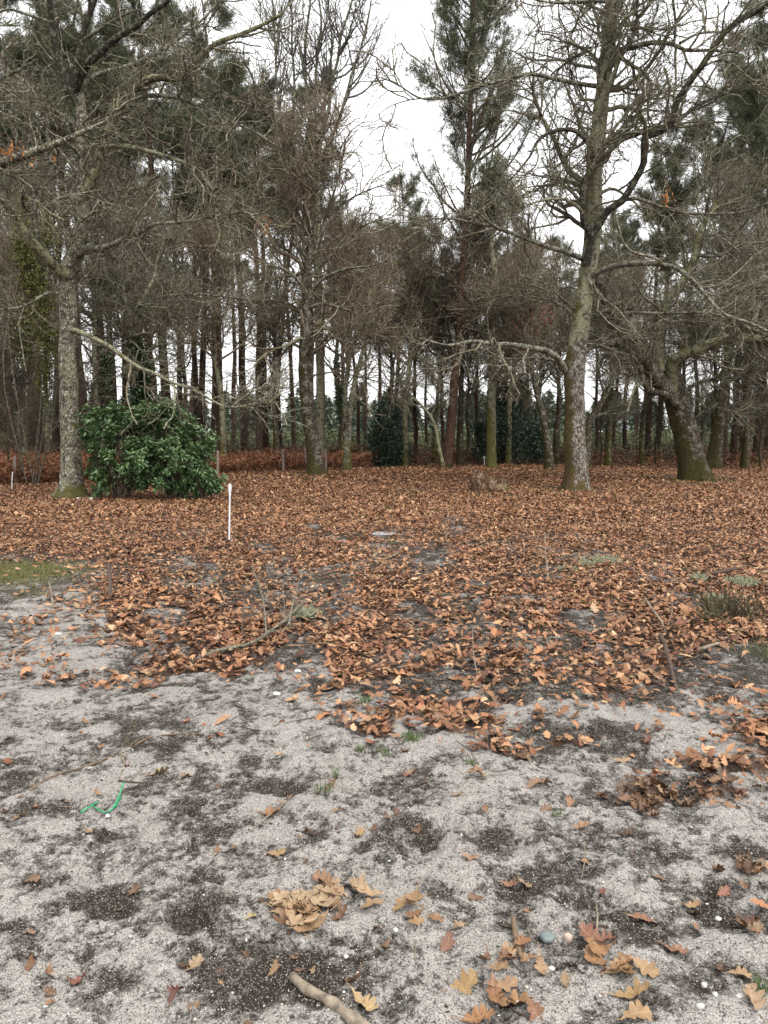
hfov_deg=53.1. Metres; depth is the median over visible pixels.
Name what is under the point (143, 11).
pine tree
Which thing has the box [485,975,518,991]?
fallen leaf
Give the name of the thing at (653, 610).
stick
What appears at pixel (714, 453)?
oak tree
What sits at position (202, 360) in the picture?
pine tree
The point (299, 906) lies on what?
fallen leaf
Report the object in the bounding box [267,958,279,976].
fallen leaf
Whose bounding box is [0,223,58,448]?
oak tree
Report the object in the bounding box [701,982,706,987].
stone
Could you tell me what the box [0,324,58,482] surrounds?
sapling
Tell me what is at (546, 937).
stone
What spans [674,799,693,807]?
fallen leaf
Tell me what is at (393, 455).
holly bush
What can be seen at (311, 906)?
fallen leaf
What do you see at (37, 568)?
moss
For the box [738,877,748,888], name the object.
fallen leaf
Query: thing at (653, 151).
pine tree
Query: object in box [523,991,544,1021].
fallen leaf
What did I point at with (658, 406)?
sapling
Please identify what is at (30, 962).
fallen leaf
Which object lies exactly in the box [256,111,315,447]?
pine tree
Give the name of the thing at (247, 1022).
fallen leaf
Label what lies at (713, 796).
fallen leaf
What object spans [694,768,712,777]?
fallen leaf
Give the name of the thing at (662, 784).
fallen leaf
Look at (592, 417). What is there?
oak tree
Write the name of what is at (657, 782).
fallen leaf
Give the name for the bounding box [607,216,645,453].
pine tree
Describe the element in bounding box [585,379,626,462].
sapling
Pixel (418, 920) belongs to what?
fallen leaf
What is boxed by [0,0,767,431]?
sky
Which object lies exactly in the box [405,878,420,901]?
fallen leaf
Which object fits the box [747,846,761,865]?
fallen leaf
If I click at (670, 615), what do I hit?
stick
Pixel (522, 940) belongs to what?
fallen leaf
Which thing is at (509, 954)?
fallen leaf
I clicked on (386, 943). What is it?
fallen leaf
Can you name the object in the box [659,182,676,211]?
dead leaf bunch
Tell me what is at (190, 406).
pine tree
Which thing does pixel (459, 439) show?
oak tree
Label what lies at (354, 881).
fallen leaf
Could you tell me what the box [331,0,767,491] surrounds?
oak tree
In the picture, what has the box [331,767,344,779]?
grass tuft
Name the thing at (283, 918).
fallen leaf
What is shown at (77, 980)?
fallen leaf
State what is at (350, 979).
fallen leaf
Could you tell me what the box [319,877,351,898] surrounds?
fallen leaf
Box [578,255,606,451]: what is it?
pine tree
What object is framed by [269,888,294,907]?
fallen leaf
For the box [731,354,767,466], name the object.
sapling
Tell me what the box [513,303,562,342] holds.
dead leaves
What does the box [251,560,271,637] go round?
fallen branch
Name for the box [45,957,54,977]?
fallen leaf
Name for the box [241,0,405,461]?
poplar tree
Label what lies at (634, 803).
fallen leaf
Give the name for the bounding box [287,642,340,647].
stick
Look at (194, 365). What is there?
pine tree
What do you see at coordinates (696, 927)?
fallen leaf
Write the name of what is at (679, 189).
pine tree
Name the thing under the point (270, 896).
fallen leaf
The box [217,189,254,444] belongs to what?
pine tree
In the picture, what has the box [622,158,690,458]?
pine tree
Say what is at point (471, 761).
grass tuft
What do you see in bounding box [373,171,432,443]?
pine tree
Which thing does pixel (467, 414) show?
oak tree
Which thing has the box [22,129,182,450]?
oak tree
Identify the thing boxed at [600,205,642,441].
pine tree
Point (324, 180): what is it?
pine tree
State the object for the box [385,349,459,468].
oak tree
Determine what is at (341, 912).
fallen leaf
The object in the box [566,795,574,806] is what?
fallen leaf
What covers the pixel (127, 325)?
oak tree
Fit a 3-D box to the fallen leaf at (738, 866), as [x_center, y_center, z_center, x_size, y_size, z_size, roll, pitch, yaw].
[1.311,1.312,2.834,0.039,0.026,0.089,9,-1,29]
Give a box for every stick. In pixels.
[17,722,138,798]
[71,607,131,615]
[111,752,125,783]
[117,615,196,630]
[118,780,175,782]
[134,733,198,745]
[234,493,234,541]
[240,713,381,730]
[241,575,246,649]
[250,794,292,831]
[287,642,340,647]
[288,579,299,625]
[288,971,370,1023]
[296,829,351,835]
[456,740,478,764]
[463,773,513,777]
[472,627,476,672]
[499,992,542,1023]
[500,923,525,927]
[510,914,522,958]
[536,524,548,582]
[572,924,608,928]
[581,841,584,878]
[595,900,597,927]
[644,593,673,634]
[658,634,677,690]
[665,603,672,632]
[669,612,737,623]
[684,642,719,653]
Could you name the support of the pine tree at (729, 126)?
on the ground
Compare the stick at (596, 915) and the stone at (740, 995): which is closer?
the stone at (740, 995)
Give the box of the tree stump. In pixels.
[468,470,509,492]
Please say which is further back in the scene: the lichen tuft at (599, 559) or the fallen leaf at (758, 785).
the lichen tuft at (599, 559)
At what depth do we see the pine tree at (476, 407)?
45.26 m
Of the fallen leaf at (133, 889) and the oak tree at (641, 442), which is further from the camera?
the oak tree at (641, 442)
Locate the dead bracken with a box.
[0,442,767,483]
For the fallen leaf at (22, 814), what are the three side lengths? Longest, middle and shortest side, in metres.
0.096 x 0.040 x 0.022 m
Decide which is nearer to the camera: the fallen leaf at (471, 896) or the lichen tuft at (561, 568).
the fallen leaf at (471, 896)
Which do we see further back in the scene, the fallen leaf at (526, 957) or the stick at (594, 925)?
the stick at (594, 925)
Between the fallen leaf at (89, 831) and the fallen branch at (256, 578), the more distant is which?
the fallen branch at (256, 578)
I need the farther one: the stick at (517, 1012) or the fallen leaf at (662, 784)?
the fallen leaf at (662, 784)
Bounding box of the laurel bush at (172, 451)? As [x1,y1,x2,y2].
[74,396,228,500]
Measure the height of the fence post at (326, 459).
1.022 m
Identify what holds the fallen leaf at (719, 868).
on the ground
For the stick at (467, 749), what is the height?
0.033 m
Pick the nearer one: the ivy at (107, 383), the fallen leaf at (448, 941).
the fallen leaf at (448, 941)
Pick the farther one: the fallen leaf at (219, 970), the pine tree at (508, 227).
the pine tree at (508, 227)
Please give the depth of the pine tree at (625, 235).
40.01 m
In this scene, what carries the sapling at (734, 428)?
on the ground
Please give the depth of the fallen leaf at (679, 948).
2.45 m
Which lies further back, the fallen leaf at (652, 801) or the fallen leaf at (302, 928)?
the fallen leaf at (652, 801)
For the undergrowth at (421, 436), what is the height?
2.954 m
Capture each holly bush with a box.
[361,396,414,466]
[469,366,553,464]
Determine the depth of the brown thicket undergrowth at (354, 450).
40.89 m
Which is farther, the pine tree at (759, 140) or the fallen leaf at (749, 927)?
the pine tree at (759, 140)
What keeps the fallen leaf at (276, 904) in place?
on the fallen leaf
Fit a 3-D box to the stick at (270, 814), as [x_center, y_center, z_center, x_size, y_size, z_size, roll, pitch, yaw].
[-0.475,1.293,3.306,0.017,0.025,0.379,2,6,20]
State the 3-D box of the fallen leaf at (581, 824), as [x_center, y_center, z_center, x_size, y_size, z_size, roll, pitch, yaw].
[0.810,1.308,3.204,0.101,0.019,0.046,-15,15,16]
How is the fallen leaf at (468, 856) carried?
on the ground
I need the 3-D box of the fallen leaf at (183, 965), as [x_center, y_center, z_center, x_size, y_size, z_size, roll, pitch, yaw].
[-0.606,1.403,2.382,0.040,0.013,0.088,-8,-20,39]
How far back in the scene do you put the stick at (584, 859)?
2.90 m
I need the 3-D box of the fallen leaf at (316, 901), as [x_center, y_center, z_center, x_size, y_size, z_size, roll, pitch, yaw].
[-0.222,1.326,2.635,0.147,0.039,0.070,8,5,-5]
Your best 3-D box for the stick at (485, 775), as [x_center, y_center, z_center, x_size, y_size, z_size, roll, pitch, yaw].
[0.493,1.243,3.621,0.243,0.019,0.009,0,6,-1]
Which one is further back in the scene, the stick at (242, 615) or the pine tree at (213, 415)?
the pine tree at (213, 415)
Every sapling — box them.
[0,295,33,423]
[0,317,55,469]
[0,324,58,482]
[9,309,92,467]
[76,343,127,453]
[223,389,267,460]
[382,382,426,438]
[501,370,543,433]
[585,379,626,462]
[631,381,670,464]
[686,369,727,443]
[709,363,767,465]
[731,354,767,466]
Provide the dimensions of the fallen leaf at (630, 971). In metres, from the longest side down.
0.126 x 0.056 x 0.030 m
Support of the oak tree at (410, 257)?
on the ground
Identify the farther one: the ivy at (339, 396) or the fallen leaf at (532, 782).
the ivy at (339, 396)
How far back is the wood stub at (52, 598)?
7.32 m
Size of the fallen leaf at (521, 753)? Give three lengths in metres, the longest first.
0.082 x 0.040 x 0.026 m
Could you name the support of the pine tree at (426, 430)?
on the ground
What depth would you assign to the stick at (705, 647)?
5.66 m
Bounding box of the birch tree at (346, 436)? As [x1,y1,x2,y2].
[314,200,405,469]
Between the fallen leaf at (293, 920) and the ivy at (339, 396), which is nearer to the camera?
the fallen leaf at (293, 920)
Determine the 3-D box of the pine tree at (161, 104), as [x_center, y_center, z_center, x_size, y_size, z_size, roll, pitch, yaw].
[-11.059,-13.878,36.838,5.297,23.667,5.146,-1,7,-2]
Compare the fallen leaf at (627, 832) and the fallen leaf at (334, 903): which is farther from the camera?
the fallen leaf at (627, 832)
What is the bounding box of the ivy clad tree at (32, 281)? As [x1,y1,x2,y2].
[2,185,61,485]
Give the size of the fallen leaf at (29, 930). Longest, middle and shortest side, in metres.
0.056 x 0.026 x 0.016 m
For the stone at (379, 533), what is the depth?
12.01 m
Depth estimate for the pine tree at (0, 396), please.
55.32 m
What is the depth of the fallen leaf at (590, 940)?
2.43 m
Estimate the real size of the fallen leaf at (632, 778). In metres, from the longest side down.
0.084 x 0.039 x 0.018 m
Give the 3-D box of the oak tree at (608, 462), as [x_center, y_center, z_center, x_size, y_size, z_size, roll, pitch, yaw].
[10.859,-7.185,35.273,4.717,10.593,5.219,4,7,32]
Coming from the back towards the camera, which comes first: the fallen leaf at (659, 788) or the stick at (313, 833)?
the fallen leaf at (659, 788)
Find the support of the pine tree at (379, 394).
on the ground
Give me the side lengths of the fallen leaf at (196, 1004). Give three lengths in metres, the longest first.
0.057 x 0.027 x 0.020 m
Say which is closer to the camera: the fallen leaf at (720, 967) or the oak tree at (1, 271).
the fallen leaf at (720, 967)
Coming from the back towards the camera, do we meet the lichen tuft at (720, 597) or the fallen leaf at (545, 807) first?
the lichen tuft at (720, 597)
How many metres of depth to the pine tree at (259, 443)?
37.00 m
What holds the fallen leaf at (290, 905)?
on the fallen leaf
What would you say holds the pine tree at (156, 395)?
on the ground
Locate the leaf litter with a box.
[0,456,767,908]
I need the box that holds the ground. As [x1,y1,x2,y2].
[0,432,767,1023]
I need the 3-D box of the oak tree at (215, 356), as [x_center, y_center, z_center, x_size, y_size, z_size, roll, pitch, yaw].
[-7.791,-8.085,34.973,5.549,12.462,6.140,-6,8,-43]
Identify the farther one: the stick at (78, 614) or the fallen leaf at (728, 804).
the stick at (78, 614)
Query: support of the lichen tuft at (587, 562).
on the ground
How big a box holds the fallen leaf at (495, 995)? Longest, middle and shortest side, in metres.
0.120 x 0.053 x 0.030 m
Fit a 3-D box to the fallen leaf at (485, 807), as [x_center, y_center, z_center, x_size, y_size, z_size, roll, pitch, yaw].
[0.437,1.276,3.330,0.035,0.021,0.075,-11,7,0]
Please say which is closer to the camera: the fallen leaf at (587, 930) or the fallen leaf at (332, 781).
the fallen leaf at (587, 930)
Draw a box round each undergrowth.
[0,424,765,449]
[0,440,767,463]
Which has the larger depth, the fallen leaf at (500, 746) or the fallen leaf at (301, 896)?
the fallen leaf at (500, 746)
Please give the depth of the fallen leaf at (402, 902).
2.65 m
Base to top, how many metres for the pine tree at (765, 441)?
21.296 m
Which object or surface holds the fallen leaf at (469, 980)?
on the ground
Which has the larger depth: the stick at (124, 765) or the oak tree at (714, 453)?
the oak tree at (714, 453)
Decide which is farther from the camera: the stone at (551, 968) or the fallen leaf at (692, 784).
the fallen leaf at (692, 784)
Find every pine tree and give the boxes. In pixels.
[0,0,37,454]
[0,0,100,456]
[0,55,58,445]
[0,59,14,335]
[0,99,33,443]
[5,0,110,454]
[12,68,75,450]
[32,0,151,450]
[60,0,174,369]
[73,156,158,438]
[76,0,201,433]
[81,87,121,448]
[90,47,164,443]
[145,126,203,426]
[152,0,273,461]
[159,63,242,443]
[167,126,225,446]
[176,247,211,421]
[188,160,234,438]
[192,54,274,451]
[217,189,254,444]
[218,67,302,457]
[222,93,293,451]
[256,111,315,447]
[270,64,340,450]
[283,101,355,399]
[320,195,364,453]
[323,217,363,448]
[349,258,379,444]
[352,226,398,419]
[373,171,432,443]
[387,218,433,464]
[403,0,552,467]
[420,225,442,448]
[422,253,457,445]
[440,207,504,445]
[488,191,536,377]
[513,238,550,443]
[543,233,577,443]
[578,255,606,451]
[592,223,642,459]
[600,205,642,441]
[606,256,644,446]
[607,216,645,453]
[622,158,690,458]
[645,118,704,458]
[646,138,701,427]
[662,65,757,456]
[685,19,767,459]
[706,87,767,460]
[709,205,764,442]
[718,0,767,463]
[748,190,767,459]
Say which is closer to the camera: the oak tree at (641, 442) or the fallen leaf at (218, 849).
the fallen leaf at (218, 849)
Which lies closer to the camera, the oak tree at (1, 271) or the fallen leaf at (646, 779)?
the fallen leaf at (646, 779)
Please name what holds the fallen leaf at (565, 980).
on the ground
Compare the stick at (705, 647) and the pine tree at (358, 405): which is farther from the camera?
the pine tree at (358, 405)
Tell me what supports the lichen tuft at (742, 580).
on the ground
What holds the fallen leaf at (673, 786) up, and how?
on the ground
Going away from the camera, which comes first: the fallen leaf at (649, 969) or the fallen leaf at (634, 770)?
the fallen leaf at (649, 969)
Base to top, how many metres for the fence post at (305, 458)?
1.022 m
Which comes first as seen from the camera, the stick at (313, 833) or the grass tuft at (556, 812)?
the stick at (313, 833)
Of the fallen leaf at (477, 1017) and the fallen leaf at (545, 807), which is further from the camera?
the fallen leaf at (545, 807)
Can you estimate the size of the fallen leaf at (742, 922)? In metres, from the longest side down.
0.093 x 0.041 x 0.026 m
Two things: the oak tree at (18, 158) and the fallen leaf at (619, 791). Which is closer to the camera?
the fallen leaf at (619, 791)
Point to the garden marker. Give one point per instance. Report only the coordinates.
(229, 488)
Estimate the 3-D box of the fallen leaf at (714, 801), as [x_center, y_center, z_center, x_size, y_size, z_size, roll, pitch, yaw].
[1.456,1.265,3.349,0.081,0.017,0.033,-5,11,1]
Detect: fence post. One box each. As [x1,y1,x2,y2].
[13,456,16,484]
[216,451,218,474]
[282,449,284,470]
[304,449,306,468]
[325,449,326,469]
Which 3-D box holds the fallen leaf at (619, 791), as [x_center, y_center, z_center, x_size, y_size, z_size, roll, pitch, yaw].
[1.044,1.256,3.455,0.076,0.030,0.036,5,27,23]
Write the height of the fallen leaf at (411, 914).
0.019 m
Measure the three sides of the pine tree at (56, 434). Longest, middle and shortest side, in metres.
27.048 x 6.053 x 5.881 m
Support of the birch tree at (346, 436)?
on the ground
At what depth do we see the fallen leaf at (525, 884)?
2.79 m
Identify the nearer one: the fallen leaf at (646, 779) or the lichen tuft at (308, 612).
the fallen leaf at (646, 779)
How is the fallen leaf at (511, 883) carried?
on the ground
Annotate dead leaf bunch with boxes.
[256,218,270,234]
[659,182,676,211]
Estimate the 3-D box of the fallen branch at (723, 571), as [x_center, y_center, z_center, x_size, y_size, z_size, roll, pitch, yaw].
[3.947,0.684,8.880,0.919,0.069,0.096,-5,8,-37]
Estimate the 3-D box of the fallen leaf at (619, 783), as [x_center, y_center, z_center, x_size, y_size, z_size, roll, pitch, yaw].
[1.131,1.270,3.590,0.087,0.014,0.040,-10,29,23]
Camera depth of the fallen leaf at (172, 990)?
2.24 m
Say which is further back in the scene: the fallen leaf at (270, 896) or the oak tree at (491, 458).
the oak tree at (491, 458)
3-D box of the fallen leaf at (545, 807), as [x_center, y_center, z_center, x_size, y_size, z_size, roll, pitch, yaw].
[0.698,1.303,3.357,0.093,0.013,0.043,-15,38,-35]
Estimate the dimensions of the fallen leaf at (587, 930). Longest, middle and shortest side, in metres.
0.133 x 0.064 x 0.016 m
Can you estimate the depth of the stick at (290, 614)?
6.58 m
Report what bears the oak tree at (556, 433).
on the ground
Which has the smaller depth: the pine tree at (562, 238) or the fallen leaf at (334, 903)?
the fallen leaf at (334, 903)
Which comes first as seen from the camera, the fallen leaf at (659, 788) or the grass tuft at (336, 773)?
the fallen leaf at (659, 788)
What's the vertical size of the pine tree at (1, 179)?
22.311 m
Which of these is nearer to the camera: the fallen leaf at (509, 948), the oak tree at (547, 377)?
the fallen leaf at (509, 948)
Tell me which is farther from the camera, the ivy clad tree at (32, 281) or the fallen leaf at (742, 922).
the ivy clad tree at (32, 281)
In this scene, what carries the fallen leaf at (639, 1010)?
on the ground
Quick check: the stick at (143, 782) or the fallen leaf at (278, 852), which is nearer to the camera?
the fallen leaf at (278, 852)
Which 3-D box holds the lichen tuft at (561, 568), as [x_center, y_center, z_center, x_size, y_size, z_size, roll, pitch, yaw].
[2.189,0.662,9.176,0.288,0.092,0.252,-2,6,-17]
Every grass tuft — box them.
[314,779,332,795]
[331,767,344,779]
[351,743,365,753]
[355,693,374,704]
[373,744,391,754]
[395,729,422,743]
[463,753,476,765]
[549,806,563,816]
[731,627,767,662]
[744,968,767,996]
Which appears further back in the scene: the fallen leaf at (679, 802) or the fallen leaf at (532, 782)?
the fallen leaf at (532, 782)
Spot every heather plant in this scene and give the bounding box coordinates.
[690,580,767,623]
[691,596,727,622]
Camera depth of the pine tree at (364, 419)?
55.38 m
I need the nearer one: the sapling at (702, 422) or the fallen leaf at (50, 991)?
the fallen leaf at (50, 991)
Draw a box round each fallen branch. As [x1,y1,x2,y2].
[189,592,304,662]
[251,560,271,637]
[702,567,744,575]
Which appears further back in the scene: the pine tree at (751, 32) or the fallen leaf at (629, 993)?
the pine tree at (751, 32)
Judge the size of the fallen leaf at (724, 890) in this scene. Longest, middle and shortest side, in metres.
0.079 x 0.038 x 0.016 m
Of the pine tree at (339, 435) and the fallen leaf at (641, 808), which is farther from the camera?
the pine tree at (339, 435)
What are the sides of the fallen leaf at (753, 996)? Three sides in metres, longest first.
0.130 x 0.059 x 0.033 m
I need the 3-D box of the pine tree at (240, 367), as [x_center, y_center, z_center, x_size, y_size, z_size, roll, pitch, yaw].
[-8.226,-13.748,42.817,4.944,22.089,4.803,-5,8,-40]
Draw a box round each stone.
[372,532,394,534]
[539,931,554,943]
[548,966,554,970]
[555,946,562,952]
[563,933,572,942]
[696,1003,704,1008]
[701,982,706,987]
[736,993,745,997]
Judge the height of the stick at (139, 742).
0.026 m
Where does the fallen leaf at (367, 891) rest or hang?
on the ground
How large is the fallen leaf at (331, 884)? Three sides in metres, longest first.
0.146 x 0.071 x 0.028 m
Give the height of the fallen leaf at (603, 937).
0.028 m
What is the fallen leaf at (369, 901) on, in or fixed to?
on the ground
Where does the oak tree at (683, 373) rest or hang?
on the ground
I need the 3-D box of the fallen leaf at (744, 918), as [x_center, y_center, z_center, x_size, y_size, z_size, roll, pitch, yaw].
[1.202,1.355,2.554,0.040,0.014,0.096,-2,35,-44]
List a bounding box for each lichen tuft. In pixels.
[287,603,323,618]
[556,563,578,571]
[574,559,595,566]
[580,553,621,564]
[687,571,711,581]
[696,591,728,601]
[723,573,761,586]
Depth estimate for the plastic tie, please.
3.32 m
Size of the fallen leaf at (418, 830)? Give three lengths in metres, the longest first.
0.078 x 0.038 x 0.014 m
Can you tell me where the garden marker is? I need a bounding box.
[228,484,232,540]
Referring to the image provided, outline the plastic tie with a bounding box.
[80,781,124,813]
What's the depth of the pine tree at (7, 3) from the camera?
40.35 m
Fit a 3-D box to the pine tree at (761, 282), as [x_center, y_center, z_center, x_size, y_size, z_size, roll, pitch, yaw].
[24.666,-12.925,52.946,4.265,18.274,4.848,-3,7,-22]
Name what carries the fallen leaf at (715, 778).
on the ground
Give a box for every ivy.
[95,342,114,423]
[127,335,155,437]
[332,347,344,425]
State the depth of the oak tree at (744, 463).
32.17 m
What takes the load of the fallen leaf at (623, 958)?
on the ground
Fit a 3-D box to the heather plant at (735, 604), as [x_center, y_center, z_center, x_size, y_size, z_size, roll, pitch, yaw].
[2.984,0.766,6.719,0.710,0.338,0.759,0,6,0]
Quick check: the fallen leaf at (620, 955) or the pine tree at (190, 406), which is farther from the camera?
the pine tree at (190, 406)
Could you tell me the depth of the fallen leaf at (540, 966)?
2.36 m
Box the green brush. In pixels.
[0,435,767,459]
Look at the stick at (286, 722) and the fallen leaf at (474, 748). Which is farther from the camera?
the stick at (286, 722)
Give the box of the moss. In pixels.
[0,472,747,608]
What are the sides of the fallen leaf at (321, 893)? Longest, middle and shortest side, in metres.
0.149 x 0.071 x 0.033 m
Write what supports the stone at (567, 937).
on the ground
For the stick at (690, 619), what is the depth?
6.48 m
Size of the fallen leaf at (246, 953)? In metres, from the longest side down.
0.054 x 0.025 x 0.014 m
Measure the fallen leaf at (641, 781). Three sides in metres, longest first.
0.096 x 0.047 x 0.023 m
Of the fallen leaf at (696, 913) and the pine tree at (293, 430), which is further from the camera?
the pine tree at (293, 430)
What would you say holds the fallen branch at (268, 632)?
on the ground
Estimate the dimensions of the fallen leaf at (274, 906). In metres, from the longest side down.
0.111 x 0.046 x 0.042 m
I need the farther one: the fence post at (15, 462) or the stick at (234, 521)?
the fence post at (15, 462)
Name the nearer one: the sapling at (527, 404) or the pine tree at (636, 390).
the sapling at (527, 404)
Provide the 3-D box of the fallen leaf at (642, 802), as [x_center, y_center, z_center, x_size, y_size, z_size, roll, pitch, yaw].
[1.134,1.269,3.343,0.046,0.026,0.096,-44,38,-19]
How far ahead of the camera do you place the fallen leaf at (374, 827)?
3.16 m
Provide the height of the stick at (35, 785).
0.214 m
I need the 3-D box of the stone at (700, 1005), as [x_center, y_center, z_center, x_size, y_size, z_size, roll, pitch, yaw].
[0.897,1.402,2.178,0.024,0.018,0.016,0,6,0]
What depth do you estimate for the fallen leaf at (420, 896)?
2.70 m
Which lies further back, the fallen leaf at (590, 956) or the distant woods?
the distant woods
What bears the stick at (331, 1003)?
on the ground
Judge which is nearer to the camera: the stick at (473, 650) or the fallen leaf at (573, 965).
the fallen leaf at (573, 965)
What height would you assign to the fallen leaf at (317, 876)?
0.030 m
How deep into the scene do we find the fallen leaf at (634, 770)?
3.68 m
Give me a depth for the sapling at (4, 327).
24.15 m
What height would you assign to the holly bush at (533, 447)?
4.774 m
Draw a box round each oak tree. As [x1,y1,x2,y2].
[0,0,149,239]
[0,0,322,499]
[0,146,95,462]
[0,185,103,455]
[0,210,41,355]
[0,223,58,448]
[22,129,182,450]
[35,137,270,481]
[79,207,220,436]
[139,187,229,420]
[153,190,285,457]
[194,64,428,475]
[198,220,326,456]
[285,188,407,464]
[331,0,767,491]
[346,251,449,440]
[355,191,461,466]
[379,199,521,465]
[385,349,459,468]
[394,268,476,463]
[430,158,567,468]
[432,305,504,456]
[464,282,544,417]
[465,205,573,464]
[481,250,592,469]
[502,98,767,480]
[502,232,606,463]
[506,278,588,459]
[567,238,671,466]
[585,284,653,468]
[611,271,694,464]
[643,264,719,458]
[663,139,767,469]
[664,258,766,435]
[673,218,767,468]
[699,233,764,460]
[722,201,767,400]
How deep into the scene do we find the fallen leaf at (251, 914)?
2.61 m
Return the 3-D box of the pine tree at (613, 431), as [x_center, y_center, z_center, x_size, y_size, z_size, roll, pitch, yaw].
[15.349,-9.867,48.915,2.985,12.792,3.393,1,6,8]
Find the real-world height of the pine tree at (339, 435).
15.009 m
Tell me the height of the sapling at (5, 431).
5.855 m
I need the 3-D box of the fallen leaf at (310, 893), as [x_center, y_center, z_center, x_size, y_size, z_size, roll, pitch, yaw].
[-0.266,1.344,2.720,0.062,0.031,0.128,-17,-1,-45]
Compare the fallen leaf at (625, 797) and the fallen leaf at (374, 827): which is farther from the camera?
the fallen leaf at (625, 797)
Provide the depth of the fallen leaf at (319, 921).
2.57 m
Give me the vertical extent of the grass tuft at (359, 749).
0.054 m
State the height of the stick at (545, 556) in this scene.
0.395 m
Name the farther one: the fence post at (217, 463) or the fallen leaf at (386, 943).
the fence post at (217, 463)
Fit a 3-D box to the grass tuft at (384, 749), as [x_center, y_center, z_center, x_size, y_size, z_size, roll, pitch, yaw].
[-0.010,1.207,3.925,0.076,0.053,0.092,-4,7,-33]
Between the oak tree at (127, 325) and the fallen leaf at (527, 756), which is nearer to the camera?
the fallen leaf at (527, 756)
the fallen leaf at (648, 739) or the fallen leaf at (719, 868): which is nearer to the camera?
the fallen leaf at (719, 868)
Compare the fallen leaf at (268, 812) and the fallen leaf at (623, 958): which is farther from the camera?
the fallen leaf at (268, 812)
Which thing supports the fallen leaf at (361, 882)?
on the ground
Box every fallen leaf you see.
[12,811,25,819]
[18,928,34,934]
[20,954,34,975]
[22,873,39,882]
[40,985,56,995]
[44,997,55,1004]
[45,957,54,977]
[60,970,86,984]
[82,824,96,832]
[128,884,140,894]
[141,766,169,774]
[165,984,182,1011]
[177,772,190,781]
[177,961,189,967]
[183,953,203,972]
[188,997,201,1010]
[213,844,220,856]
[215,968,223,973]
[242,949,249,957]
[242,1014,252,1023]
[244,912,256,919]
[255,806,280,815]
[261,892,288,908]
[262,848,285,856]
[266,890,299,900]
[267,896,300,912]
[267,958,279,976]
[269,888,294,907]
[270,898,305,906]
[272,890,302,924]
[285,908,311,939]
[286,892,315,909]
[286,893,305,909]
[286,914,304,925]
[287,919,315,931]
[290,889,308,907]
[290,953,298,958]
[297,886,320,899]
[297,902,314,913]
[299,902,321,920]
[300,892,340,906]
[303,908,318,922]
[305,908,332,932]
[312,868,341,883]
[313,885,338,910]
[314,886,342,897]
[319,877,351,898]
[322,880,342,906]
[322,882,337,907]
[326,903,346,919]
[328,777,337,789]
[342,962,364,981]
[346,982,378,1010]
[349,868,365,888]
[354,870,367,889]
[355,826,364,836]
[356,885,390,895]
[360,898,387,909]
[368,823,377,830]
[381,935,390,947]
[393,894,422,912]
[397,767,414,776]
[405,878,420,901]
[405,915,423,925]
[406,890,430,899]
[406,905,424,917]
[413,823,420,834]
[421,912,443,922]
[437,969,477,994]
[438,931,455,959]
[451,920,466,929]
[451,1003,494,1023]
[457,848,478,860]
[460,764,485,778]
[462,742,480,750]
[468,892,487,900]
[476,945,490,959]
[481,804,488,811]
[482,958,507,969]
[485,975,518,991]
[486,964,504,1002]
[487,989,532,1006]
[496,947,516,960]
[496,951,511,964]
[497,742,511,752]
[499,876,518,886]
[500,941,517,960]
[512,934,531,944]
[514,750,526,757]
[515,872,531,887]
[518,777,551,788]
[520,952,545,961]
[523,751,531,761]
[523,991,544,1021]
[534,944,548,974]
[540,803,551,810]
[556,962,579,969]
[560,971,569,990]
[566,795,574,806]
[572,820,589,828]
[579,922,611,949]
[584,947,616,964]
[586,935,606,960]
[589,938,615,956]
[591,929,615,940]
[598,956,627,975]
[601,977,649,998]
[603,963,630,970]
[609,787,624,795]
[610,952,633,968]
[613,756,631,762]
[613,999,652,1020]
[615,827,634,835]
[616,779,628,786]
[619,794,630,801]
[619,955,637,974]
[622,912,655,923]
[624,950,659,977]
[628,781,637,789]
[629,771,637,782]
[630,778,647,784]
[630,798,637,808]
[632,766,645,773]
[635,795,651,807]
[637,789,656,794]
[639,804,650,811]
[640,775,650,784]
[641,733,651,743]
[644,809,660,815]
[645,789,656,793]
[648,797,655,804]
[649,872,666,882]
[651,776,660,784]
[652,783,665,795]
[655,940,687,953]
[660,781,668,788]
[670,795,677,801]
[671,782,687,798]
[674,798,689,804]
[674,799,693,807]
[680,900,700,907]
[686,781,701,788]
[687,909,704,914]
[692,922,701,931]
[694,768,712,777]
[704,789,712,797]
[708,799,720,804]
[710,772,723,781]
[710,793,717,798]
[711,858,724,871]
[713,957,724,971]
[715,766,735,775]
[716,885,730,896]
[719,966,751,978]
[724,801,736,807]
[730,915,758,926]
[732,908,752,926]
[734,860,743,870]
[736,908,744,925]
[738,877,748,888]
[743,857,753,874]
[743,858,767,869]
[743,983,767,1022]
[746,921,753,932]
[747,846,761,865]
[751,783,767,791]
[752,920,763,934]
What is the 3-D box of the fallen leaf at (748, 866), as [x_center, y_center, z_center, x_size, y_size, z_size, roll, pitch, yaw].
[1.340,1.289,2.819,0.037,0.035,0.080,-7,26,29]
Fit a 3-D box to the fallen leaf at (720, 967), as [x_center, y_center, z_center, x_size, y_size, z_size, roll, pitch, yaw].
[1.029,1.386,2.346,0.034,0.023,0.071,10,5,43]
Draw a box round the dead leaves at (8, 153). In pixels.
[0,135,55,173]
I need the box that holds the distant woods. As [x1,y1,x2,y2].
[14,377,767,436]
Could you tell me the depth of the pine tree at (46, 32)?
35.05 m
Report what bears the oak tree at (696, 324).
on the ground
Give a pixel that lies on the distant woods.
(330, 417)
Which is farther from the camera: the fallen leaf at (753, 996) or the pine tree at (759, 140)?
the pine tree at (759, 140)
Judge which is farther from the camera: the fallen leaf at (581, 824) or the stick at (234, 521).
the stick at (234, 521)
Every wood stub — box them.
[48,582,54,603]
[107,563,111,600]
[166,575,170,595]

